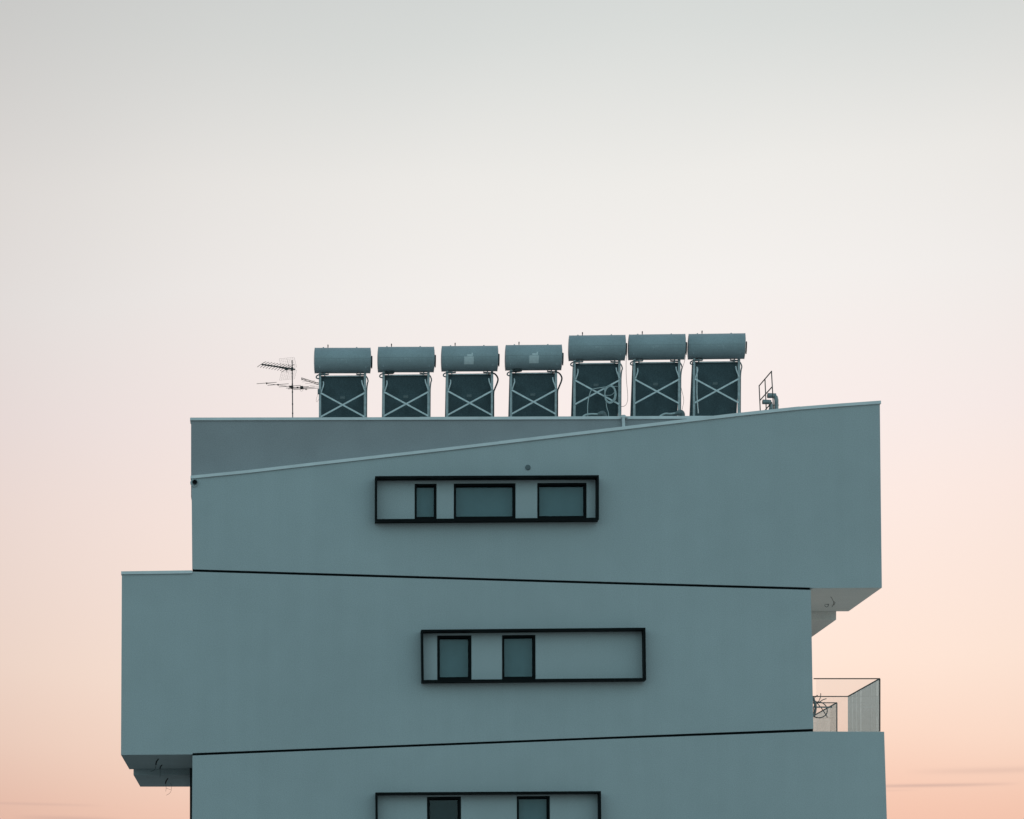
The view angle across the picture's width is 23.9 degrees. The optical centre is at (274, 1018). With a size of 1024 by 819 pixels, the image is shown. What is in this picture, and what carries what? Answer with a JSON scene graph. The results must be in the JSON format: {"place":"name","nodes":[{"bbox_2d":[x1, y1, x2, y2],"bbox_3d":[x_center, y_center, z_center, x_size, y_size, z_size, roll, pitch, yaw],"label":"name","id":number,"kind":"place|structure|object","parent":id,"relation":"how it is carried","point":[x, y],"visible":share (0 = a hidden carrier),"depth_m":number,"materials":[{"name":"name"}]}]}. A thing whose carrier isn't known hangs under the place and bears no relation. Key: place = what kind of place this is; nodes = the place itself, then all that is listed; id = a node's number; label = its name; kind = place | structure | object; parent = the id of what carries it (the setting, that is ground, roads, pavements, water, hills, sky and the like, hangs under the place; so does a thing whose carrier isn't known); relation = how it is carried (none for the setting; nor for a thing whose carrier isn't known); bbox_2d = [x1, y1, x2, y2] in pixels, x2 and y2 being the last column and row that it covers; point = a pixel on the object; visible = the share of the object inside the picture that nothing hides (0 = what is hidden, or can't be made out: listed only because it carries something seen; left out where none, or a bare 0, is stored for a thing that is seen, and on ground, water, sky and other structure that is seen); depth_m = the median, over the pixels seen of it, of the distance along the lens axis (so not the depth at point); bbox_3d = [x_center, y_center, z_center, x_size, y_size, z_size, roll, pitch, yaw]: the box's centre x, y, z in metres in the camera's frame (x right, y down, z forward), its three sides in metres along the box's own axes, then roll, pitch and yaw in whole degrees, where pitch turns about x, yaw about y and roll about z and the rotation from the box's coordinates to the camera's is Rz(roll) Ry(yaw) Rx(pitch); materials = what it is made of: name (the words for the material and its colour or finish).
{"place":"outdoors","nodes":[
{"label":"outdoors","id":0,"kind":"place"},
{"bbox_2d":[0,0,1023,818],"label":"sky","id":1,"kind":"structure","parent":0,"point":[196,195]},
{"bbox_2d":[816,702,836,731],"bbox_3d":[10.978,-5.886,49.725,0.796,0.998,2.480,0,0,0],"label":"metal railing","id":2,"kind":"object","parent":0,"point":[827,708],"visible":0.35,"depth_m":48.49,"materials":[{"name":"metal"}]},
{"label":"ground","id":3,"kind":"structure","parent":0,"visible":0},
{"bbox_2d":[121,401,886,818],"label":"apartment building","id":4,"kind":"structure","parent":3,"relation":"on","point":[491,617],"depth_m":45.00,"materials":[{"name":"paint"}]},
{"bbox_2d":[257,357,314,416],"bbox_3d":[0.237,-11.985,46.436,1.186,1.610,0.573,0,0,-37],"label":"television antenna","id":5,"kind":"object","parent":4,"relation":"on","point":[286,368],"visible":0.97,"depth_m":46.48,"materials":[{"name":"metal"}]},
{"bbox_2d":[301,378,318,386],"bbox_3d":[0.784,-11.812,46.809,0.375,1.224,0.894,0,0,45],"label":"log periodic antenna","id":6,"kind":"object","parent":4,"relation":"on","point":[309,381],"visible":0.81,"depth_m":46.67,"materials":[{"name":"metal"}]},
{"bbox_2d":[314,345,372,416],"bbox_3d":[1.332,-12.058,46.617,1.138,1.990,0.743,0,0,0],"label":"solar water heater","id":7,"kind":"object","parent":4,"relation":"on","point":[342,395],"visible":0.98,"depth_m":46.49,"materials":[{"name":"grey paint"}]},
{"bbox_2d":[377,344,435,416],"bbox_3d":[2.562,-12.078,46.613,1.140,1.991,0.752,0,0,0],"label":"solar water heater","id":8,"kind":"object","parent":4,"relation":"on","point":[406,395],"visible":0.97,"depth_m":46.49,"materials":[{"name":"metal"}]},
{"bbox_2d":[415,484,435,518],"bbox_3d":[2.835,-9.672,45.072,0.406,0.697,0.156,0,0,0],"label":"window","id":9,"kind":"structure","parent":4,"relation":"in","point":[425,494],"depth_m":45.14,"materials":[{"name":"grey glass"}]},
{"bbox_2d":[427,797,460,818],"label":"window","id":10,"kind":"structure","parent":4,"relation":"in","point":[437,807],"depth_m":45.14,"materials":[{"name":"black glass"}]},
{"bbox_2d":[437,635,470,679],"bbox_3d":[3.374,-6.748,45.072,0.639,0.859,0.156,0,0,0],"label":"window","id":11,"kind":"structure","parent":4,"relation":"in","point":[453,652],"depth_m":45.14,"materials":[{"name":"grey glass"}]},
{"bbox_2d":[441,343,499,416],"bbox_3d":[3.793,-12.096,46.605,1.145,1.992,0.767,0,0,0],"label":"solar water heater","id":12,"kind":"object","parent":4,"relation":"on","point":[469,395],"visible":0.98,"depth_m":46.49,"materials":[{"name":"metal"}]},
{"bbox_2d":[454,483,514,518],"bbox_3d":[3.943,-9.679,45.072,1.152,0.704,0.156,0,0,0],"label":"window","id":13,"kind":"structure","parent":4,"relation":"in","point":[482,500],"depth_m":45.14,"materials":[{"name":"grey glass"}]},
{"bbox_2d":[502,635,534,678],"bbox_3d":[4.583,-6.756,45.072,0.624,0.861,0.156,0,0,0],"label":"window","id":14,"kind":"structure","parent":4,"relation":"in","point":[518,651],"depth_m":45.14,"materials":[{"name":"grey glass"}]},
{"bbox_2d":[517,796,549,818],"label":"window","id":15,"kind":"structure","parent":4,"relation":"in","point":[528,807],"depth_m":45.14,"materials":[{"name":"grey glass"}]},
{"bbox_2d":[505,342,563,416],"bbox_3d":[5.030,-12.116,46.602,1.147,1.993,0.774,0,0,0],"label":"solar water heater","id":16,"kind":"object","parent":4,"relation":"on","point":[533,394],"visible":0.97,"depth_m":46.49,"materials":[{"name":"metal"}]},
{"bbox_2d":[537,483,585,517],"bbox_3d":[5.391,-9.687,45.072,0.918,0.702,0.156,0,0,0],"label":"window","id":17,"kind":"structure","parent":4,"relation":"in","point":[554,500],"depth_m":45.14,"materials":[{"name":"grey glass"}]},
{"bbox_2d":[583,411,606,415],"bbox_3d":[6.167,-11.631,46.250,0.501,0.151,0.120,0,0,0],"label":"wrapped pipe","id":18,"kind":"object","parent":4,"relation":"on","point":[601,413],"visible":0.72,"depth_m":46.22,"materials":[{"name":"plastic"}]},
{"bbox_2d":[568,332,627,415],"bbox_3d":[6.268,-12.304,46.595,1.169,1.994,0.787,0,0,0],"label":"solar water heater","id":19,"kind":"object","parent":4,"relation":"on","point":[587,378],"visible":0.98,"depth_m":46.51,"materials":[{"name":"metal"}]},
{"bbox_2d":[587,387,605,415],"bbox_3d":[6.275,-11.932,46.465,0.438,0.610,0.017,0,0,0],"label":"loose pipe","id":20,"kind":"object","parent":19,"relation":"attached to","point":[589,395],"visible":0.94,"depth_m":46.46,"materials":[{"name":"plastic"}]},
{"bbox_2d":[604,385,617,415],"bbox_3d":[6.514,-11.952,46.450,0.261,0.628,0.041,0,0,0],"label":"coiled hose","id":21,"kind":"object","parent":19,"relation":"hanging from","point":[614,393],"visible":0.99,"depth_m":46.45,"materials":[{"name":"plastic"}]},
{"bbox_2d":[628,331,686,415],"bbox_3d":[7.416,-12.322,46.589,1.154,1.995,0.798,0,0,0],"label":"solar water heater","id":22,"kind":"object","parent":4,"relation":"on","point":[656,388],"visible":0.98,"depth_m":46.56,"materials":[{"name":"metal"}]},
{"bbox_2d":[660,410,684,415],"bbox_3d":[7.660,-11.648,46.250,0.511,0.161,0.120,0,0,0],"label":"wrapped pipe","id":23,"kind":"object","parent":4,"relation":"on","point":[679,413],"visible":0.84,"depth_m":46.22,"materials":[{"name":"plastic"}]},
{"bbox_2d":[687,331,746,415],"bbox_3d":[8.574,-12.335,46.586,1.156,1.996,0.806,0,0,0],"label":"solar water heater","id":24,"kind":"object","parent":4,"relation":"on","point":[715,387],"visible":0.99,"depth_m":46.53,"materials":[{"name":"metal"}]},
{"bbox_2d":[759,371,773,409],"bbox_3d":[9.540,-11.910,46.525,0.079,1.002,1.073,0,0,-2],"label":"roof guard rail","id":25,"kind":"object","parent":4,"relation":"on","point":[766,392],"visible":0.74,"depth_m":46.48,"materials":[{"name":"metal"}]},
{"bbox_2d":[762,399,772,408],"bbox_3d":[9.519,-11.674,46.300,0.209,0.527,0.090,0,0,0],"label":"vent pipe","id":26,"kind":"object","parent":4,"relation":"on","point":[767,402],"visible":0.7,"depth_m":46.26,"materials":[{"name":"metal"}]},
{"bbox_2d":[767,393,778,408],"bbox_3d":[9.631,-11.743,46.350,0.220,0.666,0.098,0,0,0],"label":"vent pipe","id":27,"kind":"object","parent":4,"relation":"on","point":[776,401],"visible":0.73,"depth_m":46.31,"materials":[{"name":"metal"}]},
{"bbox_2d":[813,693,831,717],"bbox_3d":[10.851,-6.218,47.730,0.447,0.494,0.180,0,0,0],"label":"conduit bundle","id":28,"kind":"object","parent":4,"relation":"attached to","point":[815,706],"visible":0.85,"depth_m":47.68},
{"bbox_2d":[813,678,879,731],"bbox_3d":[10.751,-5.886,46.305,1.252,0.998,2.520,0,0,0],"label":"glass balustrade","id":29,"kind":"object","parent":4,"relation":"on","point":[856,691],"visible":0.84,"depth_m":45.05,"materials":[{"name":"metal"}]}
]}

